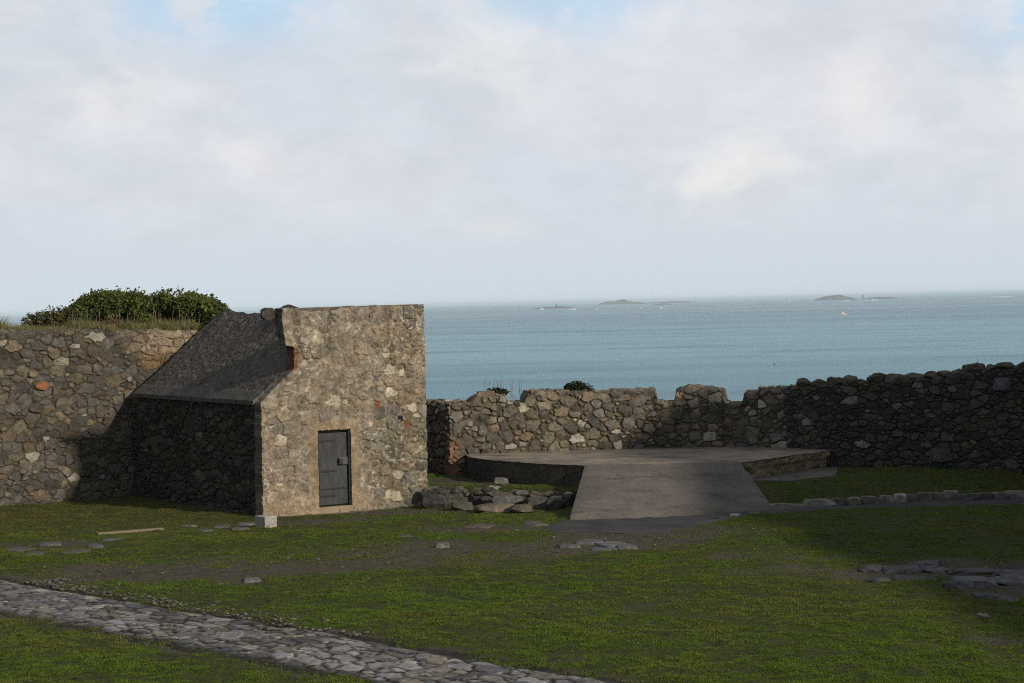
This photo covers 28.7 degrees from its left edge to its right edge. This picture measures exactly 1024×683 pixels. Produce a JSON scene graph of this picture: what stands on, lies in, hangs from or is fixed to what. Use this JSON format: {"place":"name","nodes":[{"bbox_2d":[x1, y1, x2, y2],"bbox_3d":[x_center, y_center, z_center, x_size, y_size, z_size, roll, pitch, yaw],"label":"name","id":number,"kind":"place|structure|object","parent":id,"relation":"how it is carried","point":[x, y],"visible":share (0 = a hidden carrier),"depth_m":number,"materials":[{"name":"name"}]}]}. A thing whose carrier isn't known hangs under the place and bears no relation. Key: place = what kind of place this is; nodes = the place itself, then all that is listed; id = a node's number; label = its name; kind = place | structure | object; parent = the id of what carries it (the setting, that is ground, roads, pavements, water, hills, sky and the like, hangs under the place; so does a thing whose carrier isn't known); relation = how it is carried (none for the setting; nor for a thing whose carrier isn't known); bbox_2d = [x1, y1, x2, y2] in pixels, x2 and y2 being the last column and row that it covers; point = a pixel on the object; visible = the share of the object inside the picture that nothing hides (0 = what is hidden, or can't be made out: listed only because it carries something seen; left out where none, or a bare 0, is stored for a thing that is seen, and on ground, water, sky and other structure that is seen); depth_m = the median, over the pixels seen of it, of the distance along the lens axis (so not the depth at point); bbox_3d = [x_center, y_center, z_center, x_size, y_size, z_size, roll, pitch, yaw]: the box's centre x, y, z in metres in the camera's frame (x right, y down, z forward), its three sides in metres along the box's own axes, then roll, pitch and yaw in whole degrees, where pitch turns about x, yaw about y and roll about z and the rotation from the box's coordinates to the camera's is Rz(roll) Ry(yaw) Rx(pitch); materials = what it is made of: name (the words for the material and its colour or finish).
{"place":"outdoors","nodes":[
{"label":"outdoors","id":0,"kind":"place"},
{"bbox_2d":[0,577,623,682],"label":"cobbled path","id":1,"kind":"structure","parent":0,"point":[366,659],"depth_m":29.29,"materials":[{"name":"stone"}]},
{"bbox_2d":[0,466,1023,682],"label":"ground","id":2,"kind":"structure","parent":0,"point":[769,490],"depth_m":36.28,"materials":[{"name":"green plant"}]},
{"bbox_2d":[7,547,34,550],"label":"paving slab","id":3,"kind":"structure","parent":2,"relation":"on","point":[20,549],"depth_m":41.59,"materials":[{"name":"grey stone"}]},
{"bbox_2d":[23,551,46,555],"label":"paving slab","id":4,"kind":"structure","parent":2,"relation":"on","point":[34,552],"depth_m":40.51,"materials":[{"name":"grey stone"}]},
{"bbox_2d":[20,305,79,327],"bbox_3d":[-12.732,-0.616,55.297,1.677,0.842,0.829,-2,1,-31],"label":"bush","id":5,"kind":"object","parent":2,"relation":"on","point":[57,317],"visible":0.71,"depth_m":55.11,"materials":[{"name":"green plant"}]},
{"bbox_2d":[39,541,60,546],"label":"paving slab","id":6,"kind":"structure","parent":2,"relation":"on","point":[57,543],"depth_m":42.20,"materials":[{"name":"grey stone"}]},
{"bbox_2d":[60,549,90,553],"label":"paving slab","id":7,"kind":"structure","parent":2,"relation":"on","point":[71,551],"depth_m":40.83,"materials":[{"name":"grey stone"}]},
{"bbox_2d":[87,543,103,547],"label":"paving slab","id":8,"kind":"structure","parent":2,"relation":"on","point":[93,545],"depth_m":41.77,"materials":[{"name":"grey stone"}]},
{"bbox_2d":[0,328,199,505],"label":"courtyard wall","id":9,"kind":"structure","parent":2,"relation":"on","point":[66,427],"depth_m":52.24,"materials":[{"name":"stone"}]},
{"bbox_2d":[0,314,203,335],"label":"bank grass","id":10,"kind":"structure","parent":2,"relation":"on","point":[161,325],"depth_m":54.23,"materials":[{"name":"green plant"}]},
{"bbox_2d":[100,316,120,328],"bbox_3d":[-10.962,-0.441,54.428,0.601,0.552,0.583,-1,1,0],"label":"dead shrub","id":11,"kind":"object","parent":2,"relation":"on","point":[111,321],"visible":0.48,"depth_m":54.32,"materials":[{"name":"plant"}]},
{"bbox_2d":[102,537,123,540],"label":"paving slab","id":12,"kind":"structure","parent":2,"relation":"on","point":[111,539],"depth_m":43.00,"materials":[{"name":"grey stone"}]},
{"bbox_2d":[96,527,163,534],"bbox_3d":[-8.472,4.212,44.390,1.511,0.050,0.160,-2,1,-29],"label":"wooden plank","id":13,"kind":"object","parent":2,"relation":"on","point":[128,531],"visible":1,"depth_m":44.32,"materials":[{"name":"brown wood"}]},
{"bbox_2d":[72,304,194,324],"bbox_3d":[-10.377,-0.651,54.922,3.642,0.748,0.263,-1,1,0],"label":"dry weed","id":14,"kind":"object","parent":2,"relation":"on","point":[142,313],"visible":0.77,"depth_m":54.89,"materials":[{"name":"plant"}]},
{"bbox_2d":[63,286,229,327],"bbox_3d":[-10.162,-0.936,56.616,5.405,1.377,2.684,-1,1,0],"label":"evergreen bush","id":15,"kind":"object","parent":2,"relation":"on","point":[205,309],"visible":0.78,"depth_m":55.67,"materials":[{"name":"green plant"}]},
{"bbox_2d":[198,529,213,531],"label":"paving slab","id":16,"kind":"structure","parent":2,"relation":"on","point":[206,530],"depth_m":44.37,"materials":[{"name":"grey stone"}]},
{"bbox_2d":[213,525,229,528],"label":"paving slab","id":17,"kind":"structure","parent":2,"relation":"on","point":[220,526],"depth_m":45.16,"materials":[{"name":"grey stone"}]},
{"bbox_2d":[230,527,249,530],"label":"paving slab","id":18,"kind":"structure","parent":2,"relation":"on","point":[238,528],"depth_m":44.59,"materials":[{"name":"grey stone"}]},
{"bbox_2d":[237,522,254,525],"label":"paving slab","id":19,"kind":"structure","parent":2,"relation":"on","point":[246,523],"depth_m":45.63,"materials":[{"name":"grey stone"}]},
{"bbox_2d":[244,577,260,582],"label":"paving slab","id":20,"kind":"structure","parent":2,"relation":"on","point":[251,579],"depth_m":35.90,"materials":[{"name":"grey stone"}]},
{"bbox_2d":[255,515,276,527],"bbox_3d":[-5.521,4.042,44.859,0.340,0.270,0.400,-2,2,-43],"label":"cement block","id":21,"kind":"object","parent":2,"relation":"on","point":[267,521],"depth_m":44.73,"materials":[{"name":"grey concrete"}]},
{"bbox_2d":[130,304,427,515],"bbox_3d":[-6.131,1.750,51.415,4.719,5.394,7.667,-2,1,-34],"label":"stone hut","id":22,"kind":"object","parent":2,"relation":"on","point":[288,410],"visible":0.94,"depth_m":48.72,"materials":[{"name":"stone"}]},
{"bbox_2d":[319,432,347,505],"bbox_3d":[-4.309,3.065,48.196,0.795,1.730,0.120,-2,1,-34],"label":"door","id":23,"kind":"structure","parent":22,"relation":"in","point":[333,459],"depth_m":48.22,"materials":[{"name":"paint"}]},
{"bbox_2d":[10,508,754,635],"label":"gravel","id":24,"kind":"structure","parent":2,"relation":"on","point":[167,601],"depth_m":34.49,"materials":[{"name":"grey gravel"}]},
{"bbox_2d":[420,493,446,508],"bbox_3d":[-1.912,3.878,48.503,0.650,0.364,0.493,-1,1,-12],"label":"rubble stone","id":25,"kind":"object","parent":2,"relation":"on","point":[431,501],"visible":1,"depth_m":48.29,"materials":[{"name":"grey stone"}]},
{"bbox_2d":[435,542,449,547],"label":"loose stone","id":26,"kind":"object","parent":2,"relation":"on","point":[441,544],"visible":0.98,"depth_m":40.62,"materials":[{"name":"grey stone"}]},
{"bbox_2d":[445,494,467,505],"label":"rubble stone","id":27,"kind":"object","parent":2,"relation":"on","point":[450,498],"visible":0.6,"depth_m":48.74,"materials":[{"name":"grey stone"}]},
{"bbox_2d":[451,502,473,510],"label":"rubble stone","id":28,"kind":"object","parent":2,"relation":"on","point":[461,506],"visible":0.99,"depth_m":47.63,"materials":[{"name":"grey stone"}]},
{"bbox_2d":[465,523,494,528],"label":"paving slab","id":29,"kind":"structure","parent":2,"relation":"on","point":[485,525],"depth_m":44.41,"materials":[{"name":"grey stone"}]},
{"bbox_2d":[479,496,491,503],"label":"rubble stone","id":30,"kind":"object","parent":2,"relation":"on","point":[485,499],"visible":0.54,"depth_m":48.43,"materials":[{"name":"grey stone"}]},
{"bbox_2d":[473,503,513,512],"bbox_3d":[-0.392,3.930,47.263,1.074,0.201,0.404,-1,1,-10],"label":"rubble stone","id":31,"kind":"object","parent":2,"relation":"on","point":[494,507],"visible":0.93,"depth_m":47.09,"materials":[{"name":"beige stone"}]},
{"bbox_2d":[421,485,573,505],"bbox_3d":[-0.335,3.847,48.694,3.898,0.655,0.638,-1,1,22],"label":"terrace edge","id":32,"kind":"object","parent":2,"relation":"on","point":[474,495],"visible":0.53,"depth_m":48.60,"materials":[{"name":"stone"}]},
{"bbox_2d":[493,477,508,484],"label":"flat stone","id":33,"kind":"object","parent":2,"relation":"on","point":[500,480],"visible":0.99,"depth_m":49.49,"materials":[{"name":"grey stone"}]},
{"bbox_2d":[491,495,522,504],"bbox_3d":[-0.130,3.871,48.234,0.816,0.312,0.442,-1,1,-7],"label":"rubble stone","id":34,"kind":"object","parent":2,"relation":"on","point":[514,499],"visible":0.56,"depth_m":48.07,"materials":[{"name":"grey stone"}]},
{"bbox_2d":[510,504,532,512],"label":"rubble stone","id":35,"kind":"object","parent":2,"relation":"on","point":[522,508],"visible":1,"depth_m":46.87,"materials":[{"name":"grey stone"}]},
{"bbox_2d":[523,521,547,526],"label":"paving slab","id":36,"kind":"structure","parent":2,"relation":"on","point":[536,523],"depth_m":44.34,"materials":[{"name":"grey stone"}]},
{"bbox_2d":[523,497,548,508],"bbox_3d":[0.596,3.857,47.864,0.638,0.270,0.439,-1,1,-10],"label":"rubble stone","id":37,"kind":"object","parent":2,"relation":"on","point":[536,502],"visible":0.7,"depth_m":47.69,"materials":[{"name":"grey stone"}]},
{"bbox_2d":[544,498,566,509],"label":"rubble stone","id":38,"kind":"object","parent":2,"relation":"on","point":[555,503],"visible":1,"depth_m":47.36,"materials":[{"name":"grey stone"}]},
{"bbox_2d":[557,543,580,548],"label":"paving slab","id":39,"kind":"structure","parent":2,"relation":"on","point":[574,545],"depth_m":40.16,"materials":[{"name":"grey stone"}]},
{"bbox_2d":[576,539,603,544],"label":"paving slab","id":40,"kind":"structure","parent":2,"relation":"on","point":[586,541],"depth_m":40.63,"materials":[{"name":"grey stone"}]},
{"bbox_2d":[591,547,616,550],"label":"paving slab","id":41,"kind":"structure","parent":2,"relation":"on","point":[602,548],"depth_m":39.50,"materials":[{"name":"grey stone"}]},
{"bbox_2d":[594,541,625,546],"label":"paving slab","id":42,"kind":"structure","parent":2,"relation":"on","point":[608,544],"depth_m":40.33,"materials":[{"name":"grey stone"}]},
{"bbox_2d":[426,384,795,474],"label":"sea wall","id":43,"kind":"structure","parent":2,"relation":"on","point":[561,419],"depth_m":53.11,"materials":[{"name":"stone"}]},
{"bbox_2d":[487,387,509,394],"bbox_3d":[-0.391,1.400,53.129,0.696,0.392,0.436,-1,1,0],"label":"bush","id":44,"kind":"object","parent":43,"relation":"on","point":[498,390],"visible":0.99,"depth_m":53.04,"materials":[{"name":"green plant"}]},
{"bbox_2d":[484,375,521,398],"bbox_3d":[-0.244,1.204,53.220,1.067,0.670,0.204,-1,1,-5],"label":"dry weed","id":45,"kind":"object","parent":43,"relation":"on","point":[509,385],"visible":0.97,"depth_m":53.24,"materials":[{"name":"beige plant"}]},
{"bbox_2d":[563,380,593,390],"bbox_3d":[1.783,1.262,53.537,0.863,0.482,0.502,-1,1,0],"label":"bush","id":46,"kind":"object","parent":43,"relation":"on","point":[578,385],"visible":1,"depth_m":53.43,"materials":[{"name":"green plant"}]},
{"bbox_2d":[615,544,637,549],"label":"paving slab","id":47,"kind":"structure","parent":2,"relation":"on","point":[625,546],"depth_m":39.75,"materials":[{"name":"grey stone"}]},
{"bbox_2d":[466,447,837,486],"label":"gun platform","id":48,"kind":"structure","parent":2,"relation":"on","point":[562,468],"depth_m":50.17,"materials":[{"name":"concrete"}]},
{"bbox_2d":[570,462,771,519],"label":"concrete ramp","id":49,"kind":"structure","parent":2,"relation":"on","point":[612,491],"depth_m":46.59,"materials":[{"name":"grey concrete"}]},
{"bbox_2d":[768,503,804,509],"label":"kerb stone","id":50,"kind":"object","parent":2,"relation":"on","point":[776,506],"visible":0.63,"depth_m":45.62,"materials":[{"name":"grey stone"}]},
{"bbox_2d":[803,498,836,506],"bbox_3d":[7.098,3.770,46.223,0.822,0.265,0.288,-1,1,13],"label":"kerb stone","id":51,"kind":"object","parent":2,"relation":"on","point":[816,502],"visible":0.64,"depth_m":46.13,"materials":[{"name":"grey stone"}]},
{"bbox_2d":[831,498,845,505],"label":"kerb stone","id":52,"kind":"object","parent":2,"relation":"on","point":[839,501],"visible":0.63,"depth_m":46.45,"materials":[{"name":"grey stone"}]},
{"bbox_2d":[846,497,861,504],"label":"kerb stone","id":53,"kind":"object","parent":2,"relation":"on","point":[853,500],"visible":0.69,"depth_m":46.48,"materials":[{"name":"grey stone"}]},
{"bbox_2d":[859,564,882,572],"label":"outcrop rock","id":54,"kind":"object","parent":2,"relation":"on","point":[872,568],"visible":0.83,"depth_m":35.79,"materials":[{"name":"grey stone"}]},
{"bbox_2d":[861,496,880,504],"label":"kerb stone","id":55,"kind":"object","parent":2,"relation":"on","point":[870,500],"visible":0.69,"depth_m":46.59,"materials":[{"name":"grey stone"}]},
{"bbox_2d":[867,577,890,581],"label":"outcrop rock","id":56,"kind":"object","parent":2,"relation":"on","point":[878,579],"visible":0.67,"depth_m":34.19,"materials":[{"name":"grey stone"}]},
{"bbox_2d":[879,495,893,502],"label":"kerb stone","id":57,"kind":"object","parent":2,"relation":"on","point":[886,498],"visible":0.69,"depth_m":46.73,"materials":[{"name":"grey stone"}]},
{"bbox_2d":[893,493,906,501],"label":"kerb stone","id":58,"kind":"object","parent":2,"relation":"on","point":[899,497],"visible":0.69,"depth_m":46.84,"materials":[{"name":"grey stone"}]},
{"bbox_2d":[882,565,921,573],"bbox_3d":[6.961,4.107,35.770,0.740,0.178,0.658,-1,1,0],"label":"outcrop rock","id":59,"kind":"object","parent":2,"relation":"on","point":[891,569],"visible":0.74,"depth_m":35.55,"materials":[{"name":"grey stone"}]},
{"bbox_2d":[785,361,1023,473],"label":"rampart wall","id":60,"kind":"structure","parent":2,"relation":"on","point":[969,416],"depth_m":50.81,"materials":[{"name":"grey stone"}]},
{"bbox_2d":[906,494,917,501],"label":"kerb stone","id":61,"kind":"object","parent":2,"relation":"on","point":[912,497],"visible":0.7,"depth_m":46.91,"materials":[{"name":"grey stone"}]},
{"bbox_2d":[892,575,938,580],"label":"outcrop rock","id":62,"kind":"object","parent":2,"relation":"on","point":[905,577],"visible":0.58,"depth_m":34.38,"materials":[{"name":"grey stone"}]},
{"bbox_2d":[907,560,940,566],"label":"outcrop rock","id":63,"kind":"object","parent":2,"relation":"on","point":[929,563],"visible":0.52,"depth_m":36.23,"materials":[{"name":"grey stone"}]},
{"bbox_2d":[917,492,931,500],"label":"kerb stone","id":64,"kind":"object","parent":2,"relation":"on","point":[923,496],"visible":0.59,"depth_m":47.11,"materials":[{"name":"grey stone"}]},
{"bbox_2d":[919,566,948,572],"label":"outcrop rock","id":65,"kind":"object","parent":2,"relation":"on","point":[932,569],"visible":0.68,"depth_m":35.48,"materials":[{"name":"grey stone"}]},
{"bbox_2d":[931,492,943,499],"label":"kerb stone","id":66,"kind":"object","parent":2,"relation":"on","point":[937,495],"visible":0.69,"depth_m":47.20,"materials":[{"name":"grey stone"}]},
{"bbox_2d":[943,490,957,499],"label":"kerb stone","id":67,"kind":"object","parent":2,"relation":"on","point":[950,494],"visible":0.73,"depth_m":47.28,"materials":[{"name":"grey stone"}]},
{"bbox_2d":[942,581,966,588],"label":"outcrop rock","id":68,"kind":"object","parent":2,"relation":"on","point":[956,584],"visible":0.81,"depth_m":33.26,"materials":[{"name":"grey stone"}]},
{"bbox_2d":[956,493,980,499],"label":"kerb stone","id":69,"kind":"object","parent":2,"relation":"on","point":[970,496],"visible":0.77,"depth_m":47.11,"materials":[{"name":"grey stone"}]},
{"bbox_2d":[945,567,994,575],"bbox_3d":[8.154,4.061,35.159,1.028,0.154,0.608,-1,1,0],"label":"outcrop rock","id":70,"kind":"object","parent":2,"relation":"on","point":[970,571],"visible":0.76,"depth_m":35.00,"materials":[{"name":"grey stone"}]},
{"bbox_2d":[950,576,998,587],"bbox_3d":[7.818,4.108,33.705,0.789,0.270,0.744,-1,1,0],"label":"outcrop rock","id":71,"kind":"object","parent":2,"relation":"on","point":[977,582],"visible":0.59,"depth_m":33.42,"materials":[{"name":"grey stone"}]},
{"bbox_2d":[976,613,989,617],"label":"outcrop rock","id":72,"kind":"object","parent":2,"relation":"on","point":[981,615],"visible":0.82,"depth_m":30.31,"materials":[{"name":"grey stone"}]},
{"bbox_2d":[979,492,991,498],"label":"kerb stone","id":73,"kind":"object","parent":2,"relation":"on","point":[986,495],"visible":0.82,"depth_m":47.14,"materials":[{"name":"grey stone"}]},
{"bbox_2d":[972,592,1000,599],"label":"outcrop rock","id":74,"kind":"object","parent":2,"relation":"on","point":[983,595],"visible":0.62,"depth_m":32.16,"materials":[{"name":"grey stone"}]},
{"bbox_2d":[991,492,1007,498],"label":"kerb stone","id":75,"kind":"object","parent":2,"relation":"on","point":[999,495],"visible":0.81,"depth_m":47.19,"materials":[{"name":"grey stone"}]},
{"bbox_2d":[989,574,1023,585],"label":"outcrop rock","id":76,"kind":"object","parent":2,"relation":"on","point":[1012,579],"visible":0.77,"depth_m":33.72,"materials":[{"name":"grey stone"}]},
{"bbox_2d":[992,569,1023,575],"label":"outcrop rock","id":77,"kind":"object","parent":2,"relation":"on","point":[999,572],"visible":0.54,"depth_m":34.60,"materials":[{"name":"grey stone"}]},
{"bbox_2d":[997,595,1020,601],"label":"outcrop rock","id":78,"kind":"object","parent":2,"relation":"on","point":[1008,598],"visible":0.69,"depth_m":31.97,"materials":[{"name":"grey stone"}]},
{"bbox_2d":[1004,490,1023,498],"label":"kerb stone","id":79,"kind":"object","parent":2,"relation":"on","point":[1015,493],"visible":0.69,"depth_m":47.31,"materials":[{"name":"grey stone"}]},
{"bbox_2d":[0,293,1023,400],"bbox_3d":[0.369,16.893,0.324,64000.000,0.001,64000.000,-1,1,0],"label":"sea","id":80,"kind":"structure","parent":0,"point":[735,348],"depth_m":784.79,"materials":[{"name":"liquid"}]},
{"bbox_2d":[534,306,573,308],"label":"rocky islet","id":81,"kind":"object","parent":80,"relation":"in","point":[554,307],"visible":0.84,"depth_m":5378.13,"materials":[{"name":"grey stone"}]},
{"bbox_2d":[598,299,646,304],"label":"rocky islet","id":82,"kind":"object","parent":80,"relation":"in","point":[622,301],"visible":0.92,"depth_m":9451.75,"materials":[{"name":"grey stone"}]},
{"bbox_2d":[651,301,690,302],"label":"rocky islet","id":83,"kind":"object","parent":80,"relation":"in","point":[673,302],"visible":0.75,"depth_m":10450.16,"materials":[{"name":"grey stone"}]},
{"bbox_2d":[814,295,857,300],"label":"rocky islet","id":84,"kind":"object","parent":80,"relation":"in","point":[837,297],"visible":0.95,"depth_m":8166.44,"materials":[{"name":"grey stone"}]},
{"bbox_2d":[864,297,901,298],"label":"rocky islet","id":85,"kind":"object","parent":80,"relation":"in","point":[882,298],"visible":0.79,"depth_m":8564.28,"materials":[{"name":"grey stone"}]},
{"bbox_2d":[0,0,1023,314],"label":"sky","id":86,"kind":"structure","parent":0,"point":[249,154],"materials":[{"name":"white"}]},
{"bbox_2d":[540,498,1023,533],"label":"asphalt path","id":87,"kind":"structure","parent":0,"point":[646,525],"depth_m":44.21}
]}

